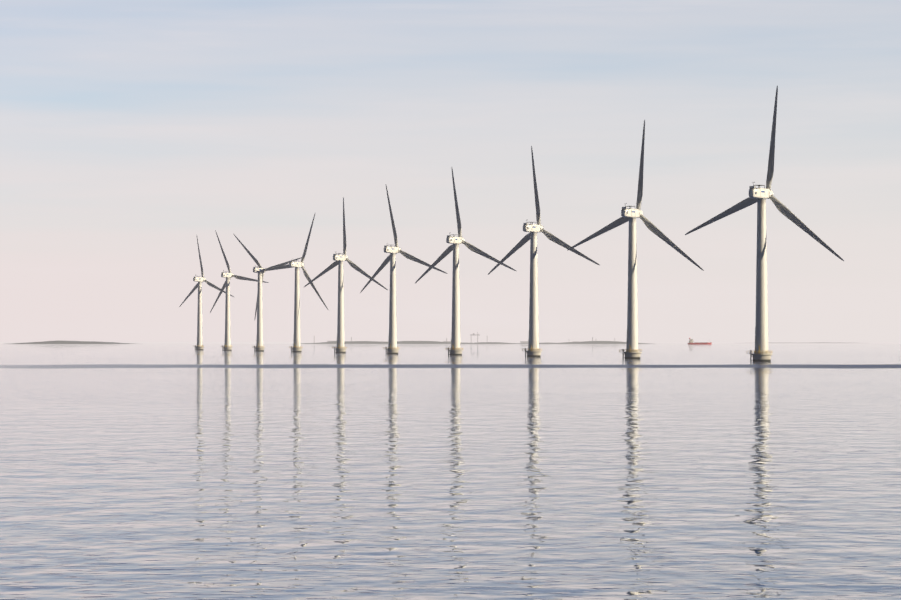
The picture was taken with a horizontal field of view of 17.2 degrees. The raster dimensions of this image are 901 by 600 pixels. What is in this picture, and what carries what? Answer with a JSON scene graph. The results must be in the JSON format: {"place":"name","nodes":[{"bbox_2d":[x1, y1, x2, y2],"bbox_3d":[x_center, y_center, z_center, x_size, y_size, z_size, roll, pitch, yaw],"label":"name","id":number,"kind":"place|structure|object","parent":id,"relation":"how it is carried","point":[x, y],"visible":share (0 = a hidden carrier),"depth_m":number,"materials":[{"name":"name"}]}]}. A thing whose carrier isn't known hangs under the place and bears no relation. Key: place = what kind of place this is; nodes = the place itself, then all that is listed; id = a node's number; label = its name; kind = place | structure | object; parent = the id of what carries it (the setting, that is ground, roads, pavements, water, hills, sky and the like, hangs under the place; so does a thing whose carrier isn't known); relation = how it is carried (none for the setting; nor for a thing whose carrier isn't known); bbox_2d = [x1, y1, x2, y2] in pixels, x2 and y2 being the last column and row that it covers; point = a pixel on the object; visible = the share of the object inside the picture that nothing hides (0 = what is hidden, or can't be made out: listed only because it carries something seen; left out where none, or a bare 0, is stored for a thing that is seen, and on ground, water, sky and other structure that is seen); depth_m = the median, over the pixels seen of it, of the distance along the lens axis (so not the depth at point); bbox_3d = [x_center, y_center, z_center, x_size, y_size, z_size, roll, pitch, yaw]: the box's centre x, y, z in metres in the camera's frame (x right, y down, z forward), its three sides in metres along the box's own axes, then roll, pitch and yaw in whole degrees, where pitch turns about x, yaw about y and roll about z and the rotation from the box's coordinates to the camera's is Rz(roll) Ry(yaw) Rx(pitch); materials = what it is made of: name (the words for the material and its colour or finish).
{"place":"outdoors","nodes":[
{"label":"outdoors","id":0,"kind":"place"},
{"bbox_2d":[11,341,134,343],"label":"island","id":1,"kind":"structure","parent":0,"point":[69,342],"depth_m":9541.40,"materials":[{"name":"grey"}]},
{"bbox_2d":[0,342,900,599],"bbox_3d":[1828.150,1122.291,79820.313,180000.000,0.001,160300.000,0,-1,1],"label":"sea","id":2,"kind":"structure","parent":0,"point":[282,471],"depth_m":174.78,"materials":[{"name":"grey liquid"}]},
{"bbox_2d":[179,238,233,349],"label":"turbine","id":3,"kind":"object","parent":2,"relation":"in","point":[198,285],"visible":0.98,"depth_m":2720.77,"materials":[{"name":"metal"}]},
{"bbox_2d":[210,230,268,350],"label":"turbine","id":4,"kind":"object","parent":2,"relation":"in","point":[227,338],"visible":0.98,"depth_m":2545.00,"materials":[{"name":"metal"}]},
{"bbox_2d":[234,235,301,350],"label":"turbine","id":5,"kind":"object","parent":2,"relation":"in","point":[259,341],"visible":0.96,"depth_m":2369.07,"materials":[{"name":"metal"}]},
{"bbox_2d":[260,214,327,351],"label":"turbine","id":6,"kind":"object","parent":2,"relation":"in","point":[296,334],"visible":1,"depth_m":2193.18,"materials":[{"name":"metal"}]},
{"bbox_2d":[304,197,387,352],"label":"turbine","id":7,"kind":"object","parent":2,"relation":"in","point":[338,259],"visible":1,"depth_m":2017.57,"materials":[{"name":"metal"}]},
{"bbox_2d":[360,186,447,353],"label":"turbine","id":8,"kind":"object","parent":2,"relation":"in","point":[392,336],"visible":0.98,"depth_m":1841.74,"materials":[{"name":"metal"}]},
{"bbox_2d":[415,169,515,354],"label":"turbine","id":9,"kind":"object","parent":2,"relation":"in","point":[455,242],"visible":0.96,"depth_m":1665.92,"materials":[{"name":"metal"}]},
{"bbox_2d":[488,146,599,356],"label":"turbine","id":10,"kind":"object","parent":2,"relation":"in","point":[533,348],"visible":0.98,"depth_m":1490.11,"materials":[{"name":"metal"}]},
{"bbox_2d":[567,120,703,358],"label":"turbine","id":11,"kind":"object","parent":2,"relation":"in","point":[630,214],"visible":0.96,"depth_m":1314.33,"materials":[{"name":"metal"}]},
{"bbox_2d":[688,338,711,344],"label":"coaster","id":12,"kind":"object","parent":2,"relation":"in","point":[697,343],"visible":0.96,"depth_m":7781.13,"materials":[{"name":"red metal"}]},
{"bbox_2d":[685,86,843,361],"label":"turbine","id":13,"kind":"object","parent":2,"relation":"in","point":[759,196],"visible":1,"depth_m":1138.48,"materials":[{"name":"metal"}]},
{"bbox_2d":[0,0,900,341],"label":"sky","id":14,"kind":"structure","parent":0,"point":[133,132],"materials":[{"name":"white"}]},
{"bbox_2d":[300,341,649,343],"bbox_3d":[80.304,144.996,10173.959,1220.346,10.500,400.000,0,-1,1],"label":"shore","id":15,"kind":"structure","parent":0,"point":[438,342],"depth_m":9985.01,"materials":[{"name":"grey"}]},
{"bbox_2d":[314,332,592,342],"bbox_3d":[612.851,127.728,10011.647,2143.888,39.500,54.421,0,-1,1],"label":"harbour skyline","id":16,"kind":"structure","parent":15,"relation":"on","point":[477,334],"depth_m":10005.01}
]}

